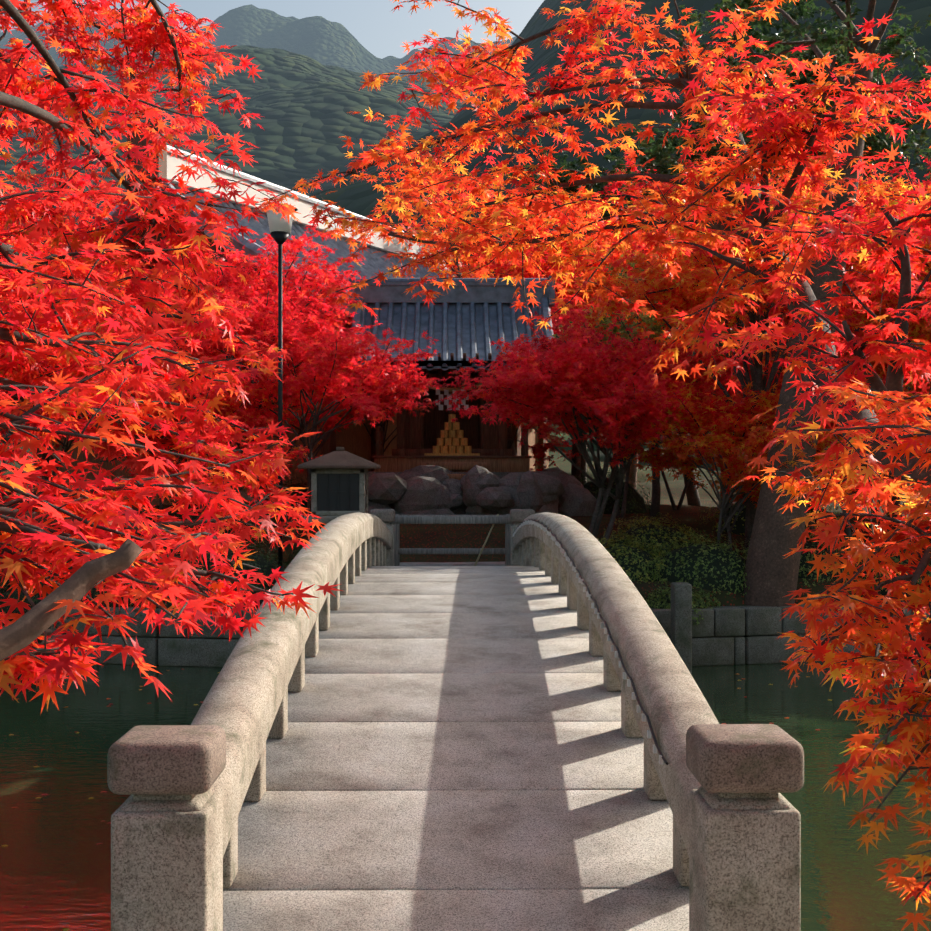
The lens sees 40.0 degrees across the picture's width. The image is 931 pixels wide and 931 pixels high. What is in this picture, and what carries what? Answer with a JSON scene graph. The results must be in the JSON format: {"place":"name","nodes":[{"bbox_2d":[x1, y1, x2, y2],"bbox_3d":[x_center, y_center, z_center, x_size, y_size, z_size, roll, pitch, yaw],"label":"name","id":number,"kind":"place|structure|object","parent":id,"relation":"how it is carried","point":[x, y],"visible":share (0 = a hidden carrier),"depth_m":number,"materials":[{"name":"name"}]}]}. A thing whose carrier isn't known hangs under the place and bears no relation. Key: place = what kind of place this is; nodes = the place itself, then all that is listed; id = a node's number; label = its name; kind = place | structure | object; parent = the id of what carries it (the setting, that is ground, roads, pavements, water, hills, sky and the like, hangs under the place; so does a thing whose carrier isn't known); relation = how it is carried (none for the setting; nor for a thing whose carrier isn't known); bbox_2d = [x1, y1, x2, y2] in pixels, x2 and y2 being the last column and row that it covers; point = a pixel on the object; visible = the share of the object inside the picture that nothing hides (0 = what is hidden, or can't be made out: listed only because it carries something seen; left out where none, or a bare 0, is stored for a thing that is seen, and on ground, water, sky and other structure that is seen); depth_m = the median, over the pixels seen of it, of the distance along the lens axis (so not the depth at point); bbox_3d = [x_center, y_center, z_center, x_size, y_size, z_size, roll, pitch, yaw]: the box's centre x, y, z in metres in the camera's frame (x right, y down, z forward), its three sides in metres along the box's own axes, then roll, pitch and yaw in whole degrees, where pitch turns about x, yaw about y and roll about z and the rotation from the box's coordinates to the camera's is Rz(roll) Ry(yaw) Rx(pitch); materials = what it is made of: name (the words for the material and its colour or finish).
{"place":"outdoors","nodes":[
{"label":"outdoors","id":0,"kind":"place"},
{"bbox_2d":[0,331,149,493],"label":"maple branches","id":1,"kind":"object","parent":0,"point":[67,447],"depth_m":18.91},
{"bbox_2d":[30,157,132,250],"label":"maple leaves","id":2,"kind":"object","parent":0,"point":[101,184],"depth_m":31.94,"materials":[{"name":"red plant"}]},
{"bbox_2d":[0,0,543,58],"label":"sky","id":3,"kind":"structure","parent":0,"point":[382,31],"materials":[{"name":"grey"}]},
{"bbox_2d":[50,335,548,507],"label":"temple hall walls","id":4,"kind":"structure","parent":0,"point":[354,439],"depth_m":30.33,"materials":[{"name":"brown wood"}]},
{"bbox_2d":[69,145,457,328],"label":"roof","id":5,"kind":"structure","parent":4,"relation":"on","point":[373,264],"depth_m":32.73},
{"bbox_2d":[167,152,452,270],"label":"roof gable trim","id":6,"kind":"structure","parent":5,"relation":"on","point":[303,208],"depth_m":33.27,"materials":[{"name":"white paint"}]},
{"bbox_2d":[305,296,396,455],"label":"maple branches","id":7,"kind":"object","parent":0,"point":[383,427],"depth_m":27.83,"materials":[{"name":"red plant"}]},
{"bbox_2d":[0,0,930,605],"bbox_3d":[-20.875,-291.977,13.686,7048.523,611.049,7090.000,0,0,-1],"label":"terrain","id":8,"kind":"structure","parent":0,"point":[304,92],"depth_m":452.58,"materials":[{"name":"plant"}]},
{"bbox_2d":[9,232,41,344],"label":"maple leaves","id":9,"kind":"object","parent":8,"relation":"on","point":[27,241],"depth_m":23.69,"materials":[{"name":"red plant"}]},
{"bbox_2d":[0,531,65,593],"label":"shrub","id":10,"kind":"object","parent":8,"relation":"on","point":[4,589],"depth_m":17.17,"materials":[{"name":"plant"}]},
{"bbox_2d":[0,568,72,642],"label":"shrub","id":11,"kind":"object","parent":8,"relation":"on","point":[12,595],"depth_m":16.85,"materials":[{"name":"plant"}]},
{"bbox_2d":[0,259,88,345],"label":"maple leaves","id":12,"kind":"object","parent":8,"relation":"on","point":[11,277],"visible":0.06,"depth_m":19.72,"materials":[{"name":"red plant"}]},
{"bbox_2d":[0,180,167,405],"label":"maple leaves","id":13,"kind":"object","parent":8,"relation":"on","point":[75,330],"depth_m":19.91,"materials":[{"name":"red plant"}]},
{"bbox_2d":[0,153,220,493],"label":"maple leaves","id":14,"kind":"object","parent":8,"relation":"on","point":[36,179],"depth_m":28.96,"materials":[{"name":"red plant"}]},
{"bbox_2d":[47,534,186,606],"bbox_3d":[-4.570,1.609,17.199,2.197,1.485,1.469,0,0,-1],"label":"shrub","id":15,"kind":"object","parent":8,"relation":"on","point":[102,603],"depth_m":16.67,"materials":[{"name":"plant"}]},
{"bbox_2d":[32,260,266,509],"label":"maple leaves","id":16,"kind":"object","parent":8,"relation":"on","point":[140,262],"depth_m":24.42,"materials":[{"name":"red plant"}]},
{"bbox_2d":[4,280,304,536],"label":"low maple leaves","id":17,"kind":"object","parent":8,"relation":"on","point":[233,405],"depth_m":19.29,"materials":[{"name":"red plant"}]},
{"bbox_2d":[129,574,182,617],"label":"shrub","id":18,"kind":"object","parent":8,"relation":"on","point":[168,604],"depth_m":16.52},
{"bbox_2d":[0,0,311,666],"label":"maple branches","id":19,"kind":"object","parent":8,"relation":"on","point":[15,102],"visible":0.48,"depth_m":3.44,"materials":[{"name":"brown plant"}]},
{"bbox_2d":[0,538,142,660],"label":"maple limb branches","id":20,"kind":"object","parent":19,"relation":"on","point":[30,626],"visible":0.96,"depth_m":2.12,"materials":[{"name":"brown plant"}]},
{"bbox_2d":[0,0,342,714],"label":"maple leaves","id":21,"kind":"object","parent":19,"relation":"on","point":[79,398],"visible":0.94,"depth_m":3.56,"materials":[{"name":"red plant"}]},
{"bbox_2d":[140,495,275,546],"bbox_3d":[-4.117,1.054,20.260,2.421,1.500,1.669,0,0,-1],"label":"shrub","id":22,"kind":"object","parent":8,"relation":"on","point":[194,517],"depth_m":19.86,"materials":[{"name":"plant"}]},
{"bbox_2d":[173,539,286,608],"bbox_3d":[-3.073,1.588,16.877,1.806,1.271,1.222,0,0,-1],"label":"shrub","id":23,"kind":"object","parent":8,"relation":"on","point":[261,563],"depth_m":16.62,"materials":[{"name":"plant"}]},
{"bbox_2d":[139,222,382,516],"bbox_3d":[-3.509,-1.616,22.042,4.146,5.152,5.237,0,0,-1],"label":"maple tree","id":24,"kind":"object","parent":8,"relation":"on","point":[324,323],"depth_m":21.83,"materials":[{"name":"red plant"}]},
{"bbox_2d":[151,311,380,496],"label":"low maple leaves","id":25,"kind":"object","parent":8,"relation":"on","point":[237,355],"depth_m":24.21,"materials":[{"name":"red plant"}]},
{"bbox_2d":[244,471,306,515],"bbox_3d":[-3.163,0.863,23.664,2.116,1.518,1.644,0,0,-1],"label":"shrub","id":26,"kind":"object","parent":8,"relation":"on","point":[294,492],"depth_m":23.35,"materials":[{"name":"plant"}]},
{"bbox_2d":[264,204,297,578],"bbox_3d":[-2.431,-0.811,16.793,0.460,5.255,0.460,0,0,-1],"label":"lamp post","id":27,"kind":"object","parent":8,"relation":"on","point":[280,238],"visible":0.5,"depth_m":16.77,"materials":[{"name":"black metal"}]},
{"bbox_2d":[266,207,293,233],"bbox_3d":[-2.431,-3.208,16.793,0.370,0.310,0.370,0,0,-1],"label":"lamp shade","id":28,"kind":"object","parent":27,"relation":"attached to","point":[276,222],"visible":0.52,"depth_m":16.66,"materials":[{"name":"white glass"}]},
{"bbox_2d":[34,122,545,492],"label":"building wall","id":29,"kind":"structure","parent":8,"relation":"on","point":[329,446],"depth_m":29.34,"materials":[{"name":"white paint"}]},
{"bbox_2d":[374,458,529,479],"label":"shrine platform","id":30,"kind":"structure","parent":29,"relation":"attached to","point":[465,464],"depth_m":23.07,"materials":[{"name":"brown wood"}]},
{"bbox_2d":[424,414,479,455],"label":"shrine offerings","id":31,"kind":"object","parent":30,"relation":"on","point":[456,441],"visible":1,"depth_m":23.58},
{"bbox_2d":[284,547,302,568],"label":"shrub leaves","id":32,"kind":"object","parent":8,"relation":"on","point":[291,559],"visible":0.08,"depth_m":17.91,"materials":[{"name":"green plant"}]},
{"bbox_2d":[185,298,450,513],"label":"low maple leaves","id":33,"kind":"object","parent":8,"relation":"on","point":[359,400],"depth_m":20.51,"materials":[{"name":"red plant"}]},
{"bbox_2d":[304,469,367,522],"bbox_3d":[-1.810,1.121,18.500,0.943,2.152,0.943,0,0,-1],"label":"stone lantern","id":34,"kind":"object","parent":8,"relation":"on","point":[327,516],"visible":0.35,"depth_m":18.12,"materials":[{"name":"grey stone"}]},
{"bbox_2d":[298,447,380,468],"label":"lantern roof","id":35,"kind":"structure","parent":34,"relation":"attached to","point":[340,458],"depth_m":18.04,"materials":[{"name":"grey stone"}]},
{"bbox_2d":[317,473,365,510],"bbox_3d":[-1.810,0.378,18.492,0.701,0.552,0.719,0,0,-1],"label":"panel","id":36,"kind":"object","parent":34,"relation":"attached to","point":[337,492],"visible":0.77,"depth_m":18.15,"materials":[{"name":"black wood"}]},
{"bbox_2d":[362,305,534,457],"bbox_3d":[-0.261,-1.655,24.814,3.192,3.046,4.226,0,0,-1],"label":"dark shrine wood","id":37,"kind":"object","parent":8,"relation":"on","point":[418,436],"visible":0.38,"depth_m":23.91,"materials":[{"name":"brown wood"}]},
{"bbox_2d":[347,275,554,379],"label":"shrine roof tiles","id":38,"kind":"object","parent":37,"relation":"on","point":[458,320],"visible":0.52,"depth_m":24.46,"materials":[{"name":"grey tile"}]},
{"bbox_2d":[425,383,481,391],"bbox_3d":[-0.250,-1.464,23.806,1.147,0.188,0.078,0,0,-1],"label":"hanging rope","id":39,"kind":"object","parent":37,"relation":"hanging from","point":[451,389],"visible":0.54,"depth_m":23.77,"materials":[{"name":"beige fabric"}]},
{"bbox_2d":[436,389,468,409],"bbox_3d":[-0.249,-1.221,23.773,0.610,0.386,0.007,0,0,-1],"label":"shrine shide","id":40,"kind":"object","parent":39,"relation":"hanging from","point":[446,402],"visible":0.75,"depth_m":23.77,"materials":[{"name":"white paper"}]},
{"bbox_2d":[390,514,514,565],"bbox_3d":[-0.179,1.097,17.519,1.850,0.840,0.600,0,0,-1],"label":"wooden barrier","id":41,"kind":"object","parent":8,"relation":"on","point":[452,519],"visible":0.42,"depth_m":17.23,"materials":[{"name":"wood"}]},
{"bbox_2d":[400,562,504,565],"bbox_3d":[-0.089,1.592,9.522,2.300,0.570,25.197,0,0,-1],"label":"stone step","id":42,"kind":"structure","parent":8,"relation":"on","point":[451,563],"depth_m":18.23,"materials":[{"name":"stone"}]},
{"bbox_2d":[474,514,498,565],"bbox_3d":[0.259,1.057,17.238,0.427,0.810,0.028,0,0,-25],"label":"bamboo pole","id":43,"kind":"object","parent":42,"relation":"on","point":[480,553],"visible":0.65,"depth_m":17.23,"materials":[{"name":"beige wood"}]},
{"bbox_2d":[223,566,688,930],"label":"bridge deck","id":44,"kind":"structure","parent":8,"relation":"on","point":[454,748],"depth_m":5.74,"materials":[{"name":"grey stone"}]},
{"bbox_2d":[111,512,800,930],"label":"bridge rails","id":45,"kind":"object","parent":8,"relation":"on","point":[175,862],"visible":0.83,"depth_m":4.90,"materials":[{"name":"grey stone"}]},
{"bbox_2d":[107,509,803,794],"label":"post caps","id":46,"kind":"object","parent":45,"relation":"on","point":[191,759],"visible":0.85,"depth_m":3.97,"materials":[{"name":"grey stone"}]},
{"bbox_2d":[513,520,663,763],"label":"led bulbs","id":47,"kind":"object","parent":45,"relation":"attached to","point":[580,580],"visible":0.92,"depth_m":7.00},
{"bbox_2d":[513,519,668,764],"bbox_3d":[0.679,0.800,10.578,0.012,0.615,11.702,0,0,-1],"label":"led cable","id":48,"kind":"object","parent":45,"relation":"attached to","point":[637,698],"visible":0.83,"depth_m":6.03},
{"bbox_2d":[368,465,596,515],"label":"rocks","id":49,"kind":"object","parent":8,"relation":"on","point":[436,490],"visible":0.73,"depth_m":22.21,"materials":[{"name":"grey stone"}]},
{"bbox_2d":[41,582,929,672],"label":"pond stone walls","id":50,"kind":"structure","parent":8,"relation":"on","point":[735,635],"depth_m":16.42,"materials":[{"name":"grey stone"}]},
{"bbox_2d":[127,425,322,530],"bbox_3d":[-3.573,0.410,18.805,2.443,2.095,2.117,0,0,36],"label":"maple","id":51,"kind":"object","parent":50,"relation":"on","point":[293,454],"depth_m":18.70,"materials":[{"name":"red plant"}]},
{"bbox_2d":[334,160,648,455],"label":"maple leaves","id":52,"kind":"object","parent":8,"relation":"on","point":[443,224],"depth_m":30.61,"materials":[{"name":"orange plant"}]},
{"bbox_2d":[452,170,677,484],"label":"maple leaves","id":53,"kind":"object","parent":8,"relation":"on","point":[590,222],"depth_m":35.14,"materials":[{"name":"orange plant"}]},
{"bbox_2d":[507,274,631,470],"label":"low maple leaves","id":54,"kind":"object","parent":8,"relation":"on","point":[540,450],"depth_m":27.87,"materials":[{"name":"red plant"}]},
{"bbox_2d":[427,307,730,546],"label":"maple","id":55,"kind":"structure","parent":8,"relation":"on","point":[575,360],"depth_m":17.90,"materials":[{"name":"red plant"}]},
{"bbox_2d":[255,0,930,901],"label":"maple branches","id":56,"kind":"object","parent":8,"relation":"on","point":[895,376],"visible":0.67,"depth_m":4.72,"materials":[{"name":"brown plant"}]},
{"bbox_2d":[243,0,930,930],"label":"maple leaves","id":57,"kind":"object","parent":56,"relation":"on","point":[857,480],"visible":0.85,"depth_m":4.48,"materials":[{"name":"orange plant"}]},
{"bbox_2d":[469,301,737,517],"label":"low maple leaves","id":58,"kind":"object","parent":8,"relation":"on","point":[698,376],"depth_m":21.99,"materials":[{"name":"red plant"}]},
{"bbox_2d":[497,128,713,489],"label":"evergreen leaves","id":59,"kind":"object","parent":8,"relation":"on","point":[596,187],"depth_m":42.88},
{"bbox_2d":[469,220,748,483],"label":"maple leaves","id":60,"kind":"object","parent":8,"relation":"on","point":[541,262],"depth_m":28.04,"materials":[{"name":"plant"}]},
{"bbox_2d":[575,465,651,513],"bbox_3d":[2.622,0.816,24.179,2.027,1.684,1.665,0,0,-1],"label":"shrub","id":61,"kind":"object","parent":8,"relation":"on","point":[637,496],"depth_m":23.76,"materials":[{"name":"plant"}]},
{"bbox_2d":[597,530,666,583],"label":"shrub leaves","id":62,"kind":"object","parent":8,"relation":"on","point":[633,553],"depth_m":17.15,"materials":[{"name":"green plant"}]},
{"bbox_2d":[552,254,752,516],"bbox_3d":[3.335,-1.444,22.882,3.884,4.822,3.114,0,0,-20],"label":"yellow green tree","id":63,"kind":"object","parent":8,"relation":"on","point":[645,318],"depth_m":22.57,"materials":[{"name":"plant"}]},
{"bbox_2d":[600,512,707,560],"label":"shrub leaves","id":64,"kind":"object","parent":8,"relation":"on","point":[629,525],"depth_m":18.87,"materials":[{"name":"green plant"}]},
{"bbox_2d":[644,587,722,637],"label":"shrub leaves","id":65,"kind":"object","parent":8,"relation":"on","point":[664,593],"depth_m":16.53,"materials":[{"name":"green plant"}]},
{"bbox_2d":[595,314,788,509],"bbox_3d":[3.866,-1.027,25.165,5.101,3.965,5.127,0,0,-1],"label":"maple","id":66,"kind":"object","parent":8,"relation":"on","point":[718,360],"depth_m":25.14,"materials":[{"name":"red plant"}]},
{"bbox_2d":[640,529,749,595],"bbox_3d":[3.218,1.611,17.472,2.121,1.470,1.546,0,0,-1],"label":"shrub","id":67,"kind":"object","parent":8,"relation":"on","point":[716,563],"depth_m":17.03,"materials":[{"name":"green plant"}]},
{"bbox_2d":[566,49,864,495],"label":"evergreen leaves","id":68,"kind":"object","parent":8,"relation":"on","point":[614,151],"depth_m":40.99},
{"bbox_2d":[565,176,866,506],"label":"maple leaves","id":69,"kind":"object","parent":8,"relation":"on","point":[707,295],"depth_m":33.91,"materials":[{"name":"red plant"}]},
{"bbox_2d":[593,149,858,505],"bbox_3d":[5.699,-3.174,31.582,8.613,8.657,7.739,0,0,-1],"label":"maple","id":70,"kind":"object","parent":8,"relation":"on","point":[617,184],"depth_m":31.13,"materials":[{"name":"orange plant"}]},
{"bbox_2d":[610,373,855,549],"bbox_3d":[3.820,0.142,18.109,3.589,2.969,3.428,0,0,-1],"label":"maple","id":71,"kind":"object","parent":8,"relation":"on","point":[704,443],"depth_m":18.22,"materials":[{"name":"red plant"}]},
{"bbox_2d":[557,146,930,555],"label":"maple","id":72,"kind":"object","parent":8,"relation":"on","point":[707,274],"depth_m":19.21,"materials":[{"name":"red plant"}]},
{"bbox_2d":[608,0,930,390],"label":"tree","id":73,"kind":"object","parent":8,"relation":"on","point":[876,142],"depth_m":23.88,"materials":[{"name":"plant"}]},
{"bbox_2d":[695,487,852,540],"bbox_3d":[5.173,1.018,21.389,2.725,1.687,1.790,0,0,-1],"label":"shrub","id":74,"kind":"object","parent":8,"relation":"on","point":[739,529],"depth_m":20.96,"materials":[{"name":"plant"}]},
{"bbox_2d":[736,528,860,586],"bbox_3d":[4.664,1.574,18.078,2.329,1.530,1.740,0,0,-1],"label":"shrub","id":75,"kind":"object","parent":8,"relation":"on","point":[805,555],"depth_m":17.57,"materials":[{"name":"plant"}]},
{"bbox_2d":[684,357,930,543],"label":"maple","id":76,"kind":"object","parent":8,"relation":"on","point":[735,412],"depth_m":18.89,"materials":[{"name":"red plant"}]},
{"bbox_2d":[691,0,930,634],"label":"tree","id":77,"kind":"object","parent":8,"relation":"on","point":[771,577],"depth_m":16.95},
{"bbox_2d":[693,170,930,517],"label":"maple","id":78,"kind":"object","parent":8,"relation":"on","point":[852,325],"depth_m":24.06,"materials":[{"name":"red plant"}]},
{"bbox_2d":[716,381,928,558],"bbox_3d":[5.282,0.216,18.019,3.435,2.776,2.692,0,0,-1],"label":"maple tree","id":79,"kind":"object","parent":8,"relation":"on","point":[820,448],"depth_m":17.71,"materials":[{"name":"plant"}]},
{"bbox_2d":[744,334,930,534],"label":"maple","id":80,"kind":"object","parent":8,"relation":"on","point":[880,368],"depth_m":21.87,"materials":[{"name":"plant"}]},
{"bbox_2d":[764,153,930,360],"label":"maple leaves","id":81,"kind":"object","parent":8,"relation":"on","point":[912,175],"depth_m":31.69,"materials":[{"name":"red plant"}]},
{"bbox_2d":[791,159,930,365],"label":"maple","id":82,"kind":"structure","parent":8,"relation":"on","point":[914,328],"depth_m":18.60,"materials":[{"name":"plant"}]},
{"bbox_2d":[903,373,930,427],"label":"low maple leaves","id":83,"kind":"object","parent":82,"relation":"on","point":[917,389],"visible":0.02,"depth_m":19.14,"materials":[{"name":"red plant"}]},
{"bbox_2d":[797,146,930,379],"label":"maple leaves","id":84,"kind":"object","parent":8,"relation":"on","point":[922,298],"depth_m":20.10,"materials":[{"name":"red plant"}]},
{"bbox_2d":[842,538,930,602],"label":"shrub","id":85,"kind":"object","parent":8,"relation":"on","point":[883,592],"depth_m":17.44,"materials":[{"name":"plant"}]},
{"bbox_2d":[0,659,930,930],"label":"pond water","id":86,"kind":"structure","parent":0,"point":[54,865],"depth_m":10.04,"materials":[{"name":"green liquid"}]},
{"bbox_2d":[1,665,889,930],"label":"fallen leaves","id":87,"kind":"object","parent":86,"relation":"on","point":[64,929],"visible":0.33,"depth_m":10.29,"materials":[{"name":"red plant"}]},
{"bbox_2d":[840,235,928,387],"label":"maple leaves","id":88,"kind":"object","parent":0,"point":[859,333],"depth_m":27.75,"materials":[{"name":"red plant"}]},
{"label":"evergreen branches","id":89,"kind":"object","parent":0,"visible":0},
{"bbox_2d":[906,126,930,193],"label":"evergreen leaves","id":90,"kind":"object","parent":89,"relation":"attached to","point":[917,148],"visible":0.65,"depth_m":25.89,"materials":[{"name":"green plant"}]}
]}

